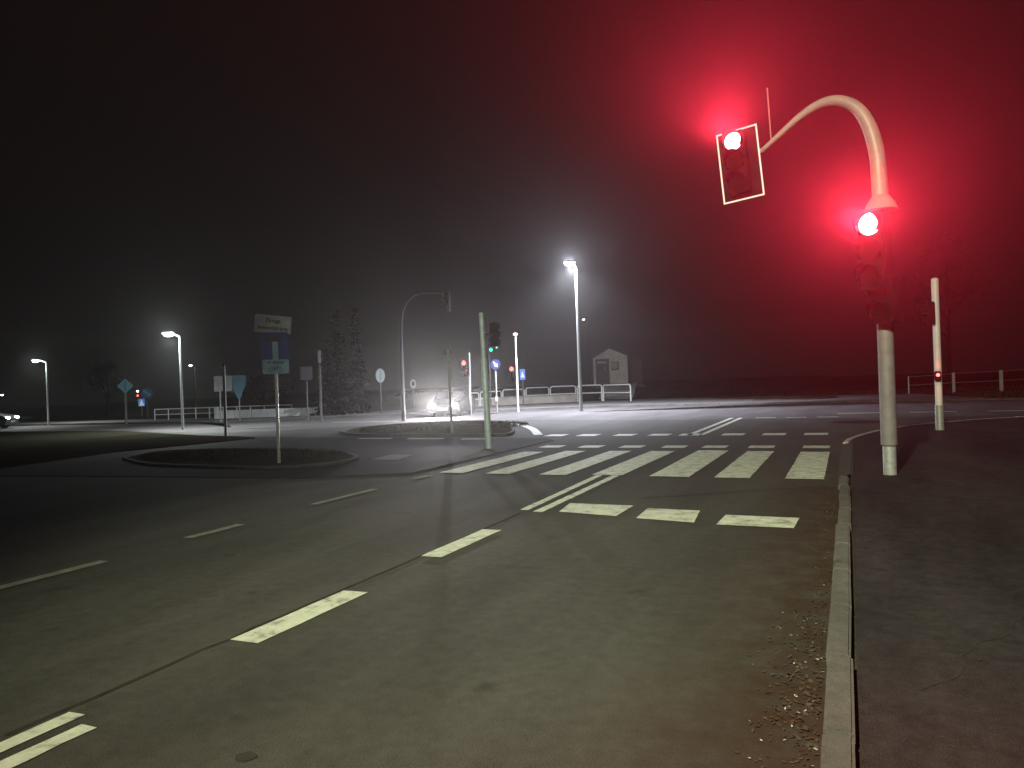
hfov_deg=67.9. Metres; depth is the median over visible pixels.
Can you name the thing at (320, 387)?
post
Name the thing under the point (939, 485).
footway
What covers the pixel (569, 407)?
kerb
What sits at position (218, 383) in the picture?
road sign
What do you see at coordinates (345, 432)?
island bed kerb
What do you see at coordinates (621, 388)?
ramp path
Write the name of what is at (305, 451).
grass
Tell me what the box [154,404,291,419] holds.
railing
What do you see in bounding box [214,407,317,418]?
wall
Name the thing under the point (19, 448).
verge
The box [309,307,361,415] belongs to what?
conifer
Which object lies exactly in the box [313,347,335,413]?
conifer
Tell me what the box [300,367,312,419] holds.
road sign
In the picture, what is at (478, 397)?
railing hoop
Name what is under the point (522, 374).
road sign
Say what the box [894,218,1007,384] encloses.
tree
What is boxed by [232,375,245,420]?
road sign
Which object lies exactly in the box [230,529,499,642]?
line
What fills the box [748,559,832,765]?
grit
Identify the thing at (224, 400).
signal post
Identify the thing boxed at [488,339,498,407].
traffic signal post
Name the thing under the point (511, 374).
traffic signal post
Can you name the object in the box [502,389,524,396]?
railing hoop
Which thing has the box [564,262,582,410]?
street lamp
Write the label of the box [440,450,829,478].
zebra crossing
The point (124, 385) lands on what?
road sign
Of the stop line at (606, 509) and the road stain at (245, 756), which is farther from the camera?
the stop line at (606, 509)
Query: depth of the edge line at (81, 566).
7.58 m
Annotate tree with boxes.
[79,357,134,415]
[229,367,295,408]
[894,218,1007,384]
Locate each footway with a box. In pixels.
[0,431,553,478]
[18,394,983,423]
[850,417,1023,767]
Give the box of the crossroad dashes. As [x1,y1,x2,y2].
[769,410,1023,417]
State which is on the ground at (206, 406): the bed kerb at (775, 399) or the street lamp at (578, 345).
the bed kerb at (775, 399)
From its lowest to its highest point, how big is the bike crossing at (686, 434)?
0.001 m
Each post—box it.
[136,387,139,413]
[222,363,226,435]
[318,351,322,421]
[400,291,450,420]
[460,353,471,414]
[479,312,500,448]
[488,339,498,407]
[508,333,518,411]
[716,88,899,474]
[916,278,944,429]
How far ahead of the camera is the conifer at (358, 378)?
50.90 m
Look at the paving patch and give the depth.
17.90 m
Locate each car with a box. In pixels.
[0,413,18,427]
[427,390,474,416]
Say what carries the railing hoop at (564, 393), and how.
on the footway at (707, 400)
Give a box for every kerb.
[13,398,1023,425]
[122,448,358,468]
[339,420,514,436]
[708,395,837,400]
[820,475,855,767]
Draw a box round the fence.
[908,369,1023,393]
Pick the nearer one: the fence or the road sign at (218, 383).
the road sign at (218, 383)
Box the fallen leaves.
[734,485,837,767]
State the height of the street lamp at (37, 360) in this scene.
4.251 m
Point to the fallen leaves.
(808, 744)
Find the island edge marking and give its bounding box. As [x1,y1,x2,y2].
[511,423,542,434]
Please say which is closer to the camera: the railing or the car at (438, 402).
the car at (438, 402)
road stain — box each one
[235,751,257,761]
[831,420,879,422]
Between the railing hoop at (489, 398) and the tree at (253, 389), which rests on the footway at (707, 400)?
the railing hoop at (489, 398)
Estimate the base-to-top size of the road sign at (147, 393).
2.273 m
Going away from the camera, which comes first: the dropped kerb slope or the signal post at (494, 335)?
the dropped kerb slope
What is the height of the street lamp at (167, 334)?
4.546 m
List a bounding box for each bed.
[347,420,511,433]
[720,395,834,398]
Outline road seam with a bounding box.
[3,513,519,735]
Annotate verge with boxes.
[0,431,254,468]
[10,422,230,426]
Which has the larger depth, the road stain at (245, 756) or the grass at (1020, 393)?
the grass at (1020, 393)
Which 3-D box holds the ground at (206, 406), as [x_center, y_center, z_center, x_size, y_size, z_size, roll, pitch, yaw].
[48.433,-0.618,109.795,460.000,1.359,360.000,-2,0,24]
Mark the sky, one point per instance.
(194, 170)
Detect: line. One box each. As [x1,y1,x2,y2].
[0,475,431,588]
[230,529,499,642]
[359,438,443,438]
[559,503,631,515]
[637,508,699,521]
[717,515,798,527]
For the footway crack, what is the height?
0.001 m
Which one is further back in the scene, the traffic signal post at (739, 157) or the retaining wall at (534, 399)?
the retaining wall at (534, 399)
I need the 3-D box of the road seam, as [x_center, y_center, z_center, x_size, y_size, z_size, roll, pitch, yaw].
[-1.194,1.690,6.727,0.068,0.001,6.500,-2,0,24]
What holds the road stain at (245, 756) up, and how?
on the road
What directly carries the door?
in the transformer hut
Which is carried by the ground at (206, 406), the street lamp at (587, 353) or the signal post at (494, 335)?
the street lamp at (587, 353)
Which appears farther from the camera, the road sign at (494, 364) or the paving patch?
the road sign at (494, 364)
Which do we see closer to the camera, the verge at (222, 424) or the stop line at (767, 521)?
the stop line at (767, 521)
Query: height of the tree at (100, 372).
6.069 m
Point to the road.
(554, 636)
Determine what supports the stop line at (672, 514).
on the road
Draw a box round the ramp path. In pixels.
[599,383,636,398]
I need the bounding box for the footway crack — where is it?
[921,616,1023,689]
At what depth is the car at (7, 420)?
46.77 m
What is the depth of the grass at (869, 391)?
64.78 m
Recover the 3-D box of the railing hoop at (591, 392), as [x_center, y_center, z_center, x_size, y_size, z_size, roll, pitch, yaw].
[6.175,0.712,60.551,2.234,1.326,0.110,-2,0,30]
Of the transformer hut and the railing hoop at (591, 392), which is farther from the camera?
the transformer hut
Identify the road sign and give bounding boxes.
[117,379,132,423]
[138,399,144,415]
[141,388,152,417]
[214,376,231,421]
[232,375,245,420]
[254,314,291,462]
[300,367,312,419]
[376,369,384,413]
[410,379,415,406]
[443,342,453,432]
[490,359,499,412]
[520,369,524,404]
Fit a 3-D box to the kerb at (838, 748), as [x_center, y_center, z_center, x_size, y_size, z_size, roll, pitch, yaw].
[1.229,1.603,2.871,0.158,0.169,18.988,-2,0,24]
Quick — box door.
[595,359,609,384]
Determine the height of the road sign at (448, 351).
2.831 m
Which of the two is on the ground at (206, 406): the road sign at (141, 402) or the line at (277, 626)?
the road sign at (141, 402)
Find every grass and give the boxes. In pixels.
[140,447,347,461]
[379,379,1023,400]
[953,390,1023,397]
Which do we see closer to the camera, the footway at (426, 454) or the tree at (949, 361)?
the footway at (426, 454)
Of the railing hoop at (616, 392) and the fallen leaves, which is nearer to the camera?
the fallen leaves
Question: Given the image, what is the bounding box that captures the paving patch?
[371,455,410,459]
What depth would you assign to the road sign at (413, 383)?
58.70 m
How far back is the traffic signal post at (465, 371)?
40.73 m
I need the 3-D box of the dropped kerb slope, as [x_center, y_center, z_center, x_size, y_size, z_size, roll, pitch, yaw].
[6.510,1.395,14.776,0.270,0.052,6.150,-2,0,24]
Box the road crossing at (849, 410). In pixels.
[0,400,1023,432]
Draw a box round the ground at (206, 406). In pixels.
[0,370,1023,767]
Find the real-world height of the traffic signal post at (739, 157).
6.136 m
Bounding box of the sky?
[0,0,1023,407]
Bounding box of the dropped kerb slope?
[838,442,852,476]
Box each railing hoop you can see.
[471,392,479,405]
[480,391,501,405]
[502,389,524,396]
[525,387,548,395]
[550,385,576,401]
[577,384,602,401]
[603,384,631,400]
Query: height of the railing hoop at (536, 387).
1.284 m
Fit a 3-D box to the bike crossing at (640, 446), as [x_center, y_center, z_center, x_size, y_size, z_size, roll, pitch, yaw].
[3.929,1.508,18.304,6.886,0.001,0.631,-2,0,24]
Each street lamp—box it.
[31,359,49,424]
[161,332,183,429]
[189,365,196,410]
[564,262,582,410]
[582,319,588,383]
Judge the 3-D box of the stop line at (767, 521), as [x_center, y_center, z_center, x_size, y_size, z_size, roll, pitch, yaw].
[2.785,1.548,8.585,0.838,0.001,0.660,-2,0,24]
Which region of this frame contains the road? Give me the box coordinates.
[0,400,1023,767]
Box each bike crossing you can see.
[538,445,829,447]
[546,433,827,435]
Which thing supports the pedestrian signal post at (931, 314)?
on the footway at (939, 485)
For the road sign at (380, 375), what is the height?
2.844 m
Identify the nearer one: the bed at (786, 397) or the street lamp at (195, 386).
the bed at (786, 397)
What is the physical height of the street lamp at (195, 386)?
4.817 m
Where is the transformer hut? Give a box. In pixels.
[592,347,644,387]
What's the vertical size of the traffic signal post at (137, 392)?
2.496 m
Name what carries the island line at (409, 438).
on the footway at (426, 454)
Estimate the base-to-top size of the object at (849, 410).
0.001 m
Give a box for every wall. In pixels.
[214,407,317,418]
[475,394,576,405]
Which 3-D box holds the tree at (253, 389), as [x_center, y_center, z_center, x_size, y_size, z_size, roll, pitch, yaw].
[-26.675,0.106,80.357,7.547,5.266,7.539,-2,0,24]
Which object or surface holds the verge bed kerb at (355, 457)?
on the footway at (426, 454)
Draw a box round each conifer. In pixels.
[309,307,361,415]
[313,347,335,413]
[345,306,372,412]

